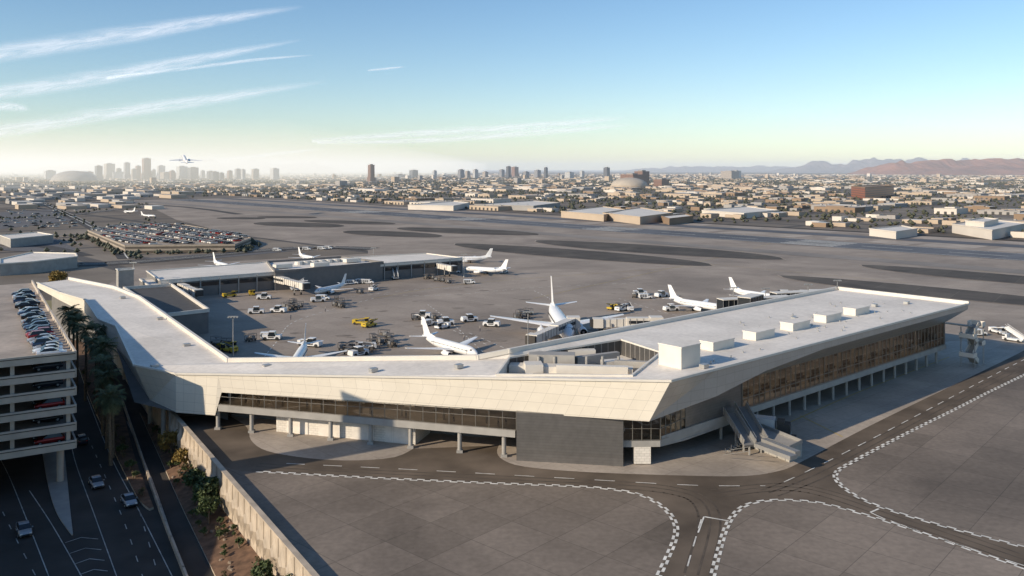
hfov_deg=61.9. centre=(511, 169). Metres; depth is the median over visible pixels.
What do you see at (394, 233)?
infield gravel
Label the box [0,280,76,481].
parking garage
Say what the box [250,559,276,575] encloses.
shrub
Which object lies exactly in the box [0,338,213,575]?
road
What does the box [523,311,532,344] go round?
light pole
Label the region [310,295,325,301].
pushback tractor
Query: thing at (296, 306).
baggage cart
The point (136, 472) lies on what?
shrub
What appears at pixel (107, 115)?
cloud
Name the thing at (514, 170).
office tower
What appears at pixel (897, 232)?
warehouse
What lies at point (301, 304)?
baggage cart
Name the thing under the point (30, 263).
warehouse
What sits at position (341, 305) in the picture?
baggage cart
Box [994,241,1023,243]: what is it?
concrete pad
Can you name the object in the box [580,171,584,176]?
office tower
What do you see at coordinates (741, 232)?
concrete pad
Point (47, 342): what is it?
parked car
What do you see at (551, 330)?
jet bridge
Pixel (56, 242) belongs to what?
parking lot
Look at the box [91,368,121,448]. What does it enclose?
palm tree
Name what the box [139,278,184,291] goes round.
parapet
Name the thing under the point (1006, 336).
passenger stairs
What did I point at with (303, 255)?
airliner
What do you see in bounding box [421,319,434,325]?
service van
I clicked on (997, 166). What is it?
mountains
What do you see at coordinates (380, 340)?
baggage cart
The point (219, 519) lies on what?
shrub
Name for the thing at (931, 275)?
infield edge line
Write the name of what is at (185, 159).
departing airliner
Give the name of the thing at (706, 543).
tyre marks
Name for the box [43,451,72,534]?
traffic island
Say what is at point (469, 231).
infield gravel
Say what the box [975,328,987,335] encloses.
service van
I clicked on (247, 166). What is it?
mountains
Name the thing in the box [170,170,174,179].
office tower
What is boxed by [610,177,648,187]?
domed arena
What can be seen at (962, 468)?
apron pavement
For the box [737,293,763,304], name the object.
bridge
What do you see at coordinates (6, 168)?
mountains
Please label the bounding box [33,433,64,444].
parked car
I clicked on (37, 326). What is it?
parked car
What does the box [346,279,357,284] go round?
service van
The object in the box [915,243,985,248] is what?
concrete pad
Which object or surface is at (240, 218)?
infield gravel
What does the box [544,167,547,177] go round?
office tower
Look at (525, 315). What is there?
baggage cart
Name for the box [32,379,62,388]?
parked car
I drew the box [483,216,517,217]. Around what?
concrete pad
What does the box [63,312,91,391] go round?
palm tree
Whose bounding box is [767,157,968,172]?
mountains
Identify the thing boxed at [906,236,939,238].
concrete pad
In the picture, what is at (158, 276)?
concourse
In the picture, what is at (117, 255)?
boulevard
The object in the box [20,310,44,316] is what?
parked car
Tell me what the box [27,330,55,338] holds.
parked car
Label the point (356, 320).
belt loader
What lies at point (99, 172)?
office tower
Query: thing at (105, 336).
palm tree
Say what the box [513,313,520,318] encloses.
baggage cart
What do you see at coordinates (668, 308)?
pushback tractor
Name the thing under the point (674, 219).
warehouse
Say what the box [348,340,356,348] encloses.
baggage cart
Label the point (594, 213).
warehouse
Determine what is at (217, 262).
airliner
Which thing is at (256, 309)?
pushback tractor
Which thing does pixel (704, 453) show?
pavement
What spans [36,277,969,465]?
airport terminal
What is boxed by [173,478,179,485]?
shrub
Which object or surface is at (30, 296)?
parked car
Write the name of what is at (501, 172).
office tower
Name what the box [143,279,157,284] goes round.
roof
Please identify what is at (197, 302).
parapet
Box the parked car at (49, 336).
[29,335,58,344]
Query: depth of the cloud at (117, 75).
26787.81 m
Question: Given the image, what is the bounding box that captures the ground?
[0,170,1023,299]
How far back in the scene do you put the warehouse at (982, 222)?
608.13 m
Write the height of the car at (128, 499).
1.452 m
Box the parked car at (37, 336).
[27,333,55,341]
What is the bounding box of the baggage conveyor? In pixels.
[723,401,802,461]
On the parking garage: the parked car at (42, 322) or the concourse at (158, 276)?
the parked car at (42, 322)
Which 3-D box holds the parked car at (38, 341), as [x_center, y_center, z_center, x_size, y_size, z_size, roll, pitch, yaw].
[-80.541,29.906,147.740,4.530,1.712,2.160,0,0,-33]
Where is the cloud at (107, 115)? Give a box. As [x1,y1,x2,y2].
[1,97,223,133]
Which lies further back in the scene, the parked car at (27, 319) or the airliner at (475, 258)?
the airliner at (475, 258)
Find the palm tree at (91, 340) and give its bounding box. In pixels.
[82,336,110,414]
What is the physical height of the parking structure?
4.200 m
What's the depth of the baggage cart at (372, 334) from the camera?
227.33 m
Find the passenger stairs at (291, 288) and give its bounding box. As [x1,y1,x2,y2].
[290,278,307,290]
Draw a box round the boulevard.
[0,200,375,265]
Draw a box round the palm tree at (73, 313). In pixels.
[58,308,84,380]
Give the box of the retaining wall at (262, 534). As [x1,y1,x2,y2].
[114,347,319,575]
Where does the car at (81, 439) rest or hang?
on the road at (26, 474)
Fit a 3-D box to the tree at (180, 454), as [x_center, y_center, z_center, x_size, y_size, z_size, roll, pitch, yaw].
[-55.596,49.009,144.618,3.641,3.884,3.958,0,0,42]
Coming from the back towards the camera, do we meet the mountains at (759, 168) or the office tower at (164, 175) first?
the mountains at (759, 168)
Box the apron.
[97,197,1023,524]
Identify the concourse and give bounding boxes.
[146,261,273,296]
[159,253,462,294]
[266,256,383,290]
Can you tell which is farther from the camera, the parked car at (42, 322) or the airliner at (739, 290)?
the airliner at (739, 290)
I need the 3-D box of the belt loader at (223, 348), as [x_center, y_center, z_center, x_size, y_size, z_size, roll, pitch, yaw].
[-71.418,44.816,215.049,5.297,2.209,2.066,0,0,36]
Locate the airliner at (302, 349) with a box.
[255,323,346,356]
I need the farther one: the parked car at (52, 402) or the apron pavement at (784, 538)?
the parked car at (52, 402)
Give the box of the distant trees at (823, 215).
[0,175,1023,232]
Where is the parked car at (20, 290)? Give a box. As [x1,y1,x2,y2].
[11,288,29,294]
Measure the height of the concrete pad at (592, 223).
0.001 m
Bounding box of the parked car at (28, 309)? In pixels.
[17,307,41,314]
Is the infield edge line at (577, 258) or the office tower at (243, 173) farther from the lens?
the office tower at (243, 173)
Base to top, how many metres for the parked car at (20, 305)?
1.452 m
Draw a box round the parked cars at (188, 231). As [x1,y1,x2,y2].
[0,209,248,243]
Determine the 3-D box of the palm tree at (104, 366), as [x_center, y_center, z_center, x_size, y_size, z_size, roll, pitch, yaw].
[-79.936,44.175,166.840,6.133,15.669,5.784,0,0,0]
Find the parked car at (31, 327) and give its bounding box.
[25,324,50,330]
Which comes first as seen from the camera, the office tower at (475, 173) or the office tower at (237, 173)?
the office tower at (237, 173)
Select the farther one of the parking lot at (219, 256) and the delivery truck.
the parking lot at (219, 256)
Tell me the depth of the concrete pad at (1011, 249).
490.22 m
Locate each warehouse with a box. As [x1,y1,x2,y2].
[0,232,53,247]
[0,252,77,275]
[408,201,468,210]
[474,200,559,210]
[561,206,623,221]
[602,207,672,224]
[661,214,693,224]
[702,206,778,217]
[869,225,917,238]
[952,220,1023,239]
[965,217,998,226]
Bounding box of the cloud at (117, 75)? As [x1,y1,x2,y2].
[0,54,221,94]
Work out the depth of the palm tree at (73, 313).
209.63 m
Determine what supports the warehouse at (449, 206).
on the ground
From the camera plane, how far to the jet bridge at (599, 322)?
227.37 m
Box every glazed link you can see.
[716,295,787,308]
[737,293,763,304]
[770,289,819,294]
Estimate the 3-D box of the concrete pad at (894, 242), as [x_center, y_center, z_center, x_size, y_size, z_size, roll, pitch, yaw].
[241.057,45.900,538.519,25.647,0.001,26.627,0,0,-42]
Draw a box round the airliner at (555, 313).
[490,276,623,337]
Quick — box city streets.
[158,177,1023,228]
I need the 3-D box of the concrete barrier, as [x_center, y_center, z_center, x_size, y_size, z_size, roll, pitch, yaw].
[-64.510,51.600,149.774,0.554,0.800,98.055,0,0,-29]
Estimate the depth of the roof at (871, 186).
1412.84 m
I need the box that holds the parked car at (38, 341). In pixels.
[32,337,60,346]
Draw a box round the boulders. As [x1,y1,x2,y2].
[157,433,265,573]
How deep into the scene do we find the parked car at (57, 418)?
143.01 m
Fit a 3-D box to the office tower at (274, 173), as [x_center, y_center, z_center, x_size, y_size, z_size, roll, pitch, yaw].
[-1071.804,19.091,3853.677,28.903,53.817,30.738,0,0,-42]
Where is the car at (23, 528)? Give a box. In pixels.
[15,520,32,537]
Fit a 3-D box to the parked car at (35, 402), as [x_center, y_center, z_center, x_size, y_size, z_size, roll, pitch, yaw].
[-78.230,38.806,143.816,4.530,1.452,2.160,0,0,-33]
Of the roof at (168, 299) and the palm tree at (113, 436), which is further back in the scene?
the roof at (168, 299)
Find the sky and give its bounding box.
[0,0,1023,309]
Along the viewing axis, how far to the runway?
603.25 m
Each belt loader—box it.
[216,341,236,349]
[220,342,237,352]
[222,291,236,297]
[248,290,254,295]
[352,317,368,324]
[355,341,376,348]
[361,318,377,327]
[368,284,377,290]
[433,322,450,329]
[606,303,619,309]
[614,303,628,311]
[625,303,633,310]
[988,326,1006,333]
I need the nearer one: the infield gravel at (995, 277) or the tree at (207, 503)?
the tree at (207, 503)
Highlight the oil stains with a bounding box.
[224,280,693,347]
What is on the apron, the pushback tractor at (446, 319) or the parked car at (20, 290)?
the pushback tractor at (446, 319)
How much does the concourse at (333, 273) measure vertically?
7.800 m
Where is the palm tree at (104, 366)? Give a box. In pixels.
[87,354,117,435]
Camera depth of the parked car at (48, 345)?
142.70 m
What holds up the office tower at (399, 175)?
on the ground
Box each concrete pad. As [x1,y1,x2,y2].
[435,213,459,214]
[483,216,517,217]
[512,218,534,219]
[577,222,606,223]
[601,223,633,225]
[636,226,684,228]
[664,223,712,225]
[676,228,721,231]
[717,231,762,234]
[731,226,763,228]
[768,234,809,237]
[771,228,838,232]
[819,237,861,240]
[869,240,923,244]
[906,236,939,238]
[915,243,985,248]
[989,247,1023,252]
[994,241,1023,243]
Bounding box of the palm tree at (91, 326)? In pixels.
[71,320,100,400]
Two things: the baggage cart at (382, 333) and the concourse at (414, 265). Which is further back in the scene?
the concourse at (414, 265)
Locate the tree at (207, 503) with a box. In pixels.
[192,495,222,523]
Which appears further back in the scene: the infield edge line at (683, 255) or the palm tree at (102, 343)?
the infield edge line at (683, 255)
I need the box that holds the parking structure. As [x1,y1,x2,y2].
[87,224,250,252]
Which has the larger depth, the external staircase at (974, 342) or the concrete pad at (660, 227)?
the concrete pad at (660, 227)
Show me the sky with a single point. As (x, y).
(638, 84)
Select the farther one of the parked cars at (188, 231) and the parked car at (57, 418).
the parked cars at (188, 231)
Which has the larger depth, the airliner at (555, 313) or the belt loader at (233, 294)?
the belt loader at (233, 294)
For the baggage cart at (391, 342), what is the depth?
220.84 m
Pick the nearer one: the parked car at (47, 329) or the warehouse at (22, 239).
the parked car at (47, 329)
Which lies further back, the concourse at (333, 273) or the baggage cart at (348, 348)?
the concourse at (333, 273)
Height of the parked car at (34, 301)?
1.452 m
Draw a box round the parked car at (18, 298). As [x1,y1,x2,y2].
[13,296,35,302]
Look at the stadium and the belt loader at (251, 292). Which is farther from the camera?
the stadium
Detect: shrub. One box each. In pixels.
[116,443,128,453]
[124,459,137,469]
[132,470,140,477]
[138,487,144,495]
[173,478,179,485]
[198,527,207,535]
[200,512,210,519]
[215,529,224,539]
[216,517,223,524]
[219,549,227,557]
[235,537,244,547]
[250,559,276,575]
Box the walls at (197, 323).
[171,312,208,334]
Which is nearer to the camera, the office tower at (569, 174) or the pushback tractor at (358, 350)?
the pushback tractor at (358, 350)
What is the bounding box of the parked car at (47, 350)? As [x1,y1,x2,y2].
[36,347,66,354]
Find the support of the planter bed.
on the road at (26, 474)
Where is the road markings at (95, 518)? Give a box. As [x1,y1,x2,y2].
[1,397,171,575]
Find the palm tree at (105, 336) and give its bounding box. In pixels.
[81,335,108,364]
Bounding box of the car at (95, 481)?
[88,474,104,489]
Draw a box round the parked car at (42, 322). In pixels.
[23,320,49,329]
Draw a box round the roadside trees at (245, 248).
[0,195,261,258]
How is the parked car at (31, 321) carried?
on the parking garage
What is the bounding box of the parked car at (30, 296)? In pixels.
[14,294,35,298]
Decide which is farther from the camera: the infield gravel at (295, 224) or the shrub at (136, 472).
the infield gravel at (295, 224)
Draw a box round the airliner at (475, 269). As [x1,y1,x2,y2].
[465,259,510,273]
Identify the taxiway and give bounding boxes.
[134,200,1023,273]
[217,198,1023,247]
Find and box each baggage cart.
[210,335,221,343]
[213,340,220,349]
[221,337,232,342]
[244,333,256,341]
[286,304,293,310]
[294,301,303,306]
[294,303,299,309]
[337,301,344,307]
[338,341,349,349]
[343,345,353,354]
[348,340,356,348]
[362,343,376,351]
[369,333,377,340]
[375,335,384,344]
[379,329,388,337]
[385,333,393,341]
[387,338,396,347]
[411,313,420,319]
[430,313,438,320]
[433,276,440,280]
[444,278,451,283]
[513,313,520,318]
[520,312,529,318]
[587,329,597,332]
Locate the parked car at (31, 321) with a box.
[22,318,48,326]
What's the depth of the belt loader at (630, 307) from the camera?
276.55 m
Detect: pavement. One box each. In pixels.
[223,466,673,575]
[228,413,411,459]
[497,334,1023,475]
[715,501,1023,575]
[837,376,1023,545]
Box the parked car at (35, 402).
[32,397,62,404]
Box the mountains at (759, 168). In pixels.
[615,165,792,171]
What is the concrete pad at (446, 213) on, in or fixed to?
on the apron
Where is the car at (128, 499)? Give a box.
[120,492,137,507]
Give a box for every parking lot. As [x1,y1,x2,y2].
[0,209,70,228]
[0,238,75,251]
[140,251,287,258]
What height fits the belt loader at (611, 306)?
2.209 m
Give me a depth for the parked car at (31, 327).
160.63 m
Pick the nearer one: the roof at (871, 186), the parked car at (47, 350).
the parked car at (47, 350)
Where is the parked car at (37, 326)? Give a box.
[25,324,52,333]
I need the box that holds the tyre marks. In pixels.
[251,367,1023,575]
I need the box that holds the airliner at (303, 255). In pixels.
[291,247,319,257]
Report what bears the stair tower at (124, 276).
on the apron
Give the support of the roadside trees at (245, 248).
on the ground
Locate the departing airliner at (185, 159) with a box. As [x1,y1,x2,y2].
[169,155,201,163]
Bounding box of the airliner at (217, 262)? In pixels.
[204,252,238,265]
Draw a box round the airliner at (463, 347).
[407,317,477,354]
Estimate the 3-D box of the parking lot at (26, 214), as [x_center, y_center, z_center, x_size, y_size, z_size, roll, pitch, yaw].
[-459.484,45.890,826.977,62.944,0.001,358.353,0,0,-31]
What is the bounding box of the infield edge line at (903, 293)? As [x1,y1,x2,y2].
[778,275,1019,304]
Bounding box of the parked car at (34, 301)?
[24,299,39,304]
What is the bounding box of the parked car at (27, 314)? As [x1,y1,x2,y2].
[21,312,45,318]
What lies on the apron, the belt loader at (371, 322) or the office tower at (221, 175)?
the belt loader at (371, 322)
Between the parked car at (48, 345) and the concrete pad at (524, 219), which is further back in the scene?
the concrete pad at (524, 219)
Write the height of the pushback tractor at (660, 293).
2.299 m
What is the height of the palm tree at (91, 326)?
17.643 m
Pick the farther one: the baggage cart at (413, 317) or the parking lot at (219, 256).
the parking lot at (219, 256)
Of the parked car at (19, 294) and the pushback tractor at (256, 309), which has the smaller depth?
the parked car at (19, 294)
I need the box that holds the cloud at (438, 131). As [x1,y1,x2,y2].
[374,123,567,136]
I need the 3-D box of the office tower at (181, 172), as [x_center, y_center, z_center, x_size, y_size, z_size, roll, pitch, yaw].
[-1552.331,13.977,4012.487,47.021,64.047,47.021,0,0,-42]
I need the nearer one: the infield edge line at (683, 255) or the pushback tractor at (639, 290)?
the pushback tractor at (639, 290)
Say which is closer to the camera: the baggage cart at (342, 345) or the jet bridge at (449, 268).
the baggage cart at (342, 345)
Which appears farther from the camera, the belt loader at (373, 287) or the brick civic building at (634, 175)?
the brick civic building at (634, 175)
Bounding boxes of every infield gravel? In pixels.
[217,217,264,218]
[253,222,343,226]
[259,216,316,217]
[304,220,395,224]
[343,231,441,236]
[397,227,537,234]
[455,243,711,265]
[535,240,781,258]
[780,275,1023,304]
[862,265,1023,283]
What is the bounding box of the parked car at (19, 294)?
[12,292,26,298]
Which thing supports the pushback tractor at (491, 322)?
on the apron
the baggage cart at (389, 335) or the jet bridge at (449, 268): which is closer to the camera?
the baggage cart at (389, 335)
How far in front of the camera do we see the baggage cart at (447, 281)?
344.58 m
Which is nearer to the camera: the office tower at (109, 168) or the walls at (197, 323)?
the walls at (197, 323)
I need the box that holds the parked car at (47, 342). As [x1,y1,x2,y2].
[32,341,62,348]
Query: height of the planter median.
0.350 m
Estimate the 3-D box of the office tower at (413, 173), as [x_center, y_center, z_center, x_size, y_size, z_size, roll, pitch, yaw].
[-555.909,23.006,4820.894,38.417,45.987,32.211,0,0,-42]
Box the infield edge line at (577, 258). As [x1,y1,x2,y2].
[454,243,714,265]
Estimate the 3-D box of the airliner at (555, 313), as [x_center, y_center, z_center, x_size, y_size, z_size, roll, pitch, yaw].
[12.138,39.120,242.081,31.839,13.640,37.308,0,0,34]
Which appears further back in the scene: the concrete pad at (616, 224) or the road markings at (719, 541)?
the concrete pad at (616, 224)
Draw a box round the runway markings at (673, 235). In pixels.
[179,199,1018,259]
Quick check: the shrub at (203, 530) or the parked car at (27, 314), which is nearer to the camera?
the shrub at (203, 530)
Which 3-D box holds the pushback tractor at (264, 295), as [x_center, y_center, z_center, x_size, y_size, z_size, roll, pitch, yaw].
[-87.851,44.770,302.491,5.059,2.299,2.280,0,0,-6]
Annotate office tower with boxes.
[44,170,55,178]
[95,165,102,179]
[103,163,114,177]
[112,172,123,177]
[123,162,130,178]
[131,168,136,178]
[135,165,140,178]
[141,158,151,178]
[156,165,164,178]
[160,172,175,179]
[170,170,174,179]
[176,166,187,178]
[187,167,198,178]
[200,170,204,177]
[210,171,218,179]
[219,172,223,178]
[227,170,232,178]
[235,168,240,178]
[241,169,245,178]
[251,168,258,178]
[270,168,278,179]
[367,164,374,181]
[393,174,405,177]
[409,170,417,176]
[458,169,463,177]
[465,171,469,177]
[473,169,477,177]
[482,171,487,177]
[499,169,504,176]
[505,166,511,177]
[511,166,519,175]
[522,171,528,177]
[534,170,540,177]
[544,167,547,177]
[565,172,573,177]
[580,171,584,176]
[603,167,609,177]
[721,171,738,178]
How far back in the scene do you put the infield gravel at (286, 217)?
816.82 m
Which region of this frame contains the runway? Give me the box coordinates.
[174,199,1023,260]
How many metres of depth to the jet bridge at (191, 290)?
294.29 m
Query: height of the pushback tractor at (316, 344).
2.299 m
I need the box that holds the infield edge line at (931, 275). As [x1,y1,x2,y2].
[859,264,1019,283]
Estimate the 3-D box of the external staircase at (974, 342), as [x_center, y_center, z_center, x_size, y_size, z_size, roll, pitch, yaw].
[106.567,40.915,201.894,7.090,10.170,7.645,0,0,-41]
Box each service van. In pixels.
[317,294,329,299]
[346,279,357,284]
[362,279,373,283]
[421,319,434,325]
[463,279,474,283]
[638,293,651,298]
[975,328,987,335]
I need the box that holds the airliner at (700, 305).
[665,285,715,310]
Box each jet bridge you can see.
[176,283,202,299]
[273,276,310,294]
[436,263,457,275]
[525,315,579,343]
[590,315,662,328]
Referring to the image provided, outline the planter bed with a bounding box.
[140,413,259,575]
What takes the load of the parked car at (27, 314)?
on the parking garage
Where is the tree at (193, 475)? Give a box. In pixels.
[181,467,206,492]
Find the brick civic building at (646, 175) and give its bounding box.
[634,170,648,184]
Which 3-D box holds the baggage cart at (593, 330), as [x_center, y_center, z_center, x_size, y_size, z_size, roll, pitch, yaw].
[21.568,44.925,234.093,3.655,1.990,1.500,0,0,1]
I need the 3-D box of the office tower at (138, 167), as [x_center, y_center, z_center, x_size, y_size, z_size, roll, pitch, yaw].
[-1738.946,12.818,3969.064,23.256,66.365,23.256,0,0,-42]
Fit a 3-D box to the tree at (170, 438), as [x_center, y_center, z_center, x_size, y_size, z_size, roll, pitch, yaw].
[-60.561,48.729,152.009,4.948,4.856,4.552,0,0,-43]
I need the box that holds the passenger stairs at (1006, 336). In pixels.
[1001,324,1023,342]
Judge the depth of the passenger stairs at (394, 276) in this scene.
356.41 m
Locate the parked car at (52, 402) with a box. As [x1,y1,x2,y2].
[33,397,64,408]
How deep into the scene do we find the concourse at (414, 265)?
361.50 m
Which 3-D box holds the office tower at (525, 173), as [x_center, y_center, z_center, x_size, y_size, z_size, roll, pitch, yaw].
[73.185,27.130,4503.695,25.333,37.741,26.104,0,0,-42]
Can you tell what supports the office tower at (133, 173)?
on the ground
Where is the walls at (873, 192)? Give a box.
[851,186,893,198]
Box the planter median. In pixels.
[70,340,153,510]
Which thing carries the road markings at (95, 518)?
on the road at (26, 474)
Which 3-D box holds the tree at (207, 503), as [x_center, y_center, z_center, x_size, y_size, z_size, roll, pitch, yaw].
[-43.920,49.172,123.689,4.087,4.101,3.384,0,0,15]
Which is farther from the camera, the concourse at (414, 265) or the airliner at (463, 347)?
the concourse at (414, 265)
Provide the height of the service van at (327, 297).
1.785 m
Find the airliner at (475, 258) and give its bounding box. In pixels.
[456,248,492,262]
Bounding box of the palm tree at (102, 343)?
[87,336,120,389]
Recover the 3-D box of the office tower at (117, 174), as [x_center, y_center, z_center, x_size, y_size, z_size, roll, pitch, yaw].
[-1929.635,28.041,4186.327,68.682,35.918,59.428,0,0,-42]
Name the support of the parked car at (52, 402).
on the parking garage
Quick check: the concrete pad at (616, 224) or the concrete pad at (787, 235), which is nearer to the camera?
the concrete pad at (787, 235)
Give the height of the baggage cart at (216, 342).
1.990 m
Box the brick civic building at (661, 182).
[654,178,668,186]
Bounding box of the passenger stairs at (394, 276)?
[392,267,398,279]
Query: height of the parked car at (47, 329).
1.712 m
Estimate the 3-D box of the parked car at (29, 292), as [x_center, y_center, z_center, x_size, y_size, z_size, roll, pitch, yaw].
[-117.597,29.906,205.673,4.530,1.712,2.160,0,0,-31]
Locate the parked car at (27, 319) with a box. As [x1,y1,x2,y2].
[23,316,49,323]
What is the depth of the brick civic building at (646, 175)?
2340.75 m
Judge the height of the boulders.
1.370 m
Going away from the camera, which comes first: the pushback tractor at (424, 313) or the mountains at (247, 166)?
the pushback tractor at (424, 313)
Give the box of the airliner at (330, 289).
[315,274,352,293]
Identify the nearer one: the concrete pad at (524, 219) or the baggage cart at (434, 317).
the baggage cart at (434, 317)
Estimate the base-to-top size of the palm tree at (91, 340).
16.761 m
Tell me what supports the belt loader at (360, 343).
on the apron
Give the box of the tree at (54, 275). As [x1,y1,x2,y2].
[47,270,69,281]
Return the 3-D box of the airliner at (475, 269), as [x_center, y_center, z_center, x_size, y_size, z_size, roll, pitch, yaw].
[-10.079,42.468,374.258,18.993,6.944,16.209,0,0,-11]
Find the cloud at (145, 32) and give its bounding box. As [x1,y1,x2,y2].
[0,17,231,55]
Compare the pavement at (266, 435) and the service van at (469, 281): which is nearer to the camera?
the pavement at (266, 435)
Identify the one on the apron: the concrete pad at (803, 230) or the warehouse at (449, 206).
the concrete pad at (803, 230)
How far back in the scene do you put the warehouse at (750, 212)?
853.45 m
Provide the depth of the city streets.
1189.50 m
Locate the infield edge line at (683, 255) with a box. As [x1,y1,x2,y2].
[535,240,785,259]
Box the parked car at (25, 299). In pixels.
[15,298,37,303]
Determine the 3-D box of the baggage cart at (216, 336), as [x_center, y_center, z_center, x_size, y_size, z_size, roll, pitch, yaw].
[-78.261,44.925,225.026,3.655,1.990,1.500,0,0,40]
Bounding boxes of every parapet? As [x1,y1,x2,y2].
[123,283,209,315]
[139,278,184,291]
[851,184,893,187]
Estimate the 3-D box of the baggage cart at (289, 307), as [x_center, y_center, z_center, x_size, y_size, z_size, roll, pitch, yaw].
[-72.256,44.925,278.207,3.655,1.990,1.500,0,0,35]
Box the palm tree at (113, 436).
[95,385,126,457]
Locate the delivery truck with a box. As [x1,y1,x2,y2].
[755,414,796,436]
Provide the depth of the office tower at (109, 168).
4148.27 m
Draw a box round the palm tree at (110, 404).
[91,384,125,465]
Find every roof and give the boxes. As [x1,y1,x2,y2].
[129,287,202,312]
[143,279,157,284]
[857,185,885,186]
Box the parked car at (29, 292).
[13,290,34,294]
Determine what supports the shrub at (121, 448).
on the planter median
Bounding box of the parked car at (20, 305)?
[15,302,37,308]
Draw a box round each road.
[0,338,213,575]
[179,351,1023,575]
[257,198,1023,241]
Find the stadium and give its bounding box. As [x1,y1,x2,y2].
[49,171,96,181]
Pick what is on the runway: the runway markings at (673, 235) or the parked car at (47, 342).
the runway markings at (673, 235)
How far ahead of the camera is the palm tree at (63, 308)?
217.08 m
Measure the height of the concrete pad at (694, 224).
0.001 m
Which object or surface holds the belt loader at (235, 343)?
on the apron
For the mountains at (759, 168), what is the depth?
18212.44 m
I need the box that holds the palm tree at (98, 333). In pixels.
[94,323,106,385]
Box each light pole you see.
[227,316,237,356]
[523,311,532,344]
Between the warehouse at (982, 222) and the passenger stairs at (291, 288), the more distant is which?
the warehouse at (982, 222)
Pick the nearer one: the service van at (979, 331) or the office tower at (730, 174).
the service van at (979, 331)
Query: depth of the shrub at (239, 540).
114.49 m
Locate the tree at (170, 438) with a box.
[157,429,177,455]
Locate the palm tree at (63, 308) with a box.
[56,304,81,338]
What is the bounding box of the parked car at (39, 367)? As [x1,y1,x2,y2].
[32,361,62,371]
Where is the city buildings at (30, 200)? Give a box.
[0,172,1023,237]
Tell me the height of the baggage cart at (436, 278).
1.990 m
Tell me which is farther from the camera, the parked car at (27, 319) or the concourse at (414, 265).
the concourse at (414, 265)
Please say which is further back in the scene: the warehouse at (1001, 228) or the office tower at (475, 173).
the office tower at (475, 173)
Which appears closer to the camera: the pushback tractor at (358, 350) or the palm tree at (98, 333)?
the palm tree at (98, 333)
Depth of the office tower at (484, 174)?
4607.52 m
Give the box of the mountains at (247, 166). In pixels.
[1,159,347,172]
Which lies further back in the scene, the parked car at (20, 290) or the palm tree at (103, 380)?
the parked car at (20, 290)
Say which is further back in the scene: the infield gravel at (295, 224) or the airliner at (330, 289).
the infield gravel at (295, 224)
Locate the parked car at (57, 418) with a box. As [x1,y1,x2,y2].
[32,415,62,423]
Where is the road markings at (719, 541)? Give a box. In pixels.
[256,283,1023,575]
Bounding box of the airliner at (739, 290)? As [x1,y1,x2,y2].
[729,277,769,295]
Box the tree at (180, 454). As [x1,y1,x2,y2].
[171,447,189,464]
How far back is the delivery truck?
145.02 m
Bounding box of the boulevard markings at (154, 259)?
[3,204,366,264]
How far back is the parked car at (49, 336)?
150.03 m
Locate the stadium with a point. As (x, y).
(73, 176)
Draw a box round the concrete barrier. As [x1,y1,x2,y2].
[122,399,187,575]
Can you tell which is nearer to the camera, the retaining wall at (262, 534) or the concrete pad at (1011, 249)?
the retaining wall at (262, 534)
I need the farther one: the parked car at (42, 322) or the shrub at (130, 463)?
the parked car at (42, 322)
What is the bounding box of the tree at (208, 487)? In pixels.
[191,476,219,501]
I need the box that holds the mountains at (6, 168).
[0,165,58,171]
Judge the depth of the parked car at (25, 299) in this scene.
193.43 m
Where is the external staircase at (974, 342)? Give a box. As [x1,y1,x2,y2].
[945,320,985,367]
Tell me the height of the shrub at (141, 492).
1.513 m
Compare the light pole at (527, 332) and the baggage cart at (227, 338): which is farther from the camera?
the baggage cart at (227, 338)
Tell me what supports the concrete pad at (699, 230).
on the apron
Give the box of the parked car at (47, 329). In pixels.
[25,327,53,336]
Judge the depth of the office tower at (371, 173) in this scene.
2993.58 m
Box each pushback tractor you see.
[248,306,264,313]
[256,292,271,299]
[262,330,282,339]
[270,305,286,312]
[301,337,322,347]
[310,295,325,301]
[347,345,368,355]
[415,310,430,317]
[436,316,454,324]
[460,313,477,322]
[482,318,500,326]
[633,288,647,294]
[654,290,667,297]
[663,303,678,311]
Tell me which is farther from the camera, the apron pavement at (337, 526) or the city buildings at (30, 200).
the city buildings at (30, 200)
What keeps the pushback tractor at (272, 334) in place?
on the apron
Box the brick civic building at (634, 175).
[620,173,643,179]
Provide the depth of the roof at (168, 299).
262.64 m
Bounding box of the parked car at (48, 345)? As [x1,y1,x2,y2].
[32,343,62,353]
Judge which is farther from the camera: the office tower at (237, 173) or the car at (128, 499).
the office tower at (237, 173)
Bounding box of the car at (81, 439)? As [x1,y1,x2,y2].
[75,433,87,445]
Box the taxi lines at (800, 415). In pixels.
[378,248,991,436]
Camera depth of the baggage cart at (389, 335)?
227.51 m
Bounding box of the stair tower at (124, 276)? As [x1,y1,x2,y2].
[115,267,134,288]
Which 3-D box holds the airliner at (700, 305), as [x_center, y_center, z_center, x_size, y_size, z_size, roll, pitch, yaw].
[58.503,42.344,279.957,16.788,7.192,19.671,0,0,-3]
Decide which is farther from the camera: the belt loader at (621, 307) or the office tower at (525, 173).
the office tower at (525, 173)
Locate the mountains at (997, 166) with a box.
[847,158,1023,174]

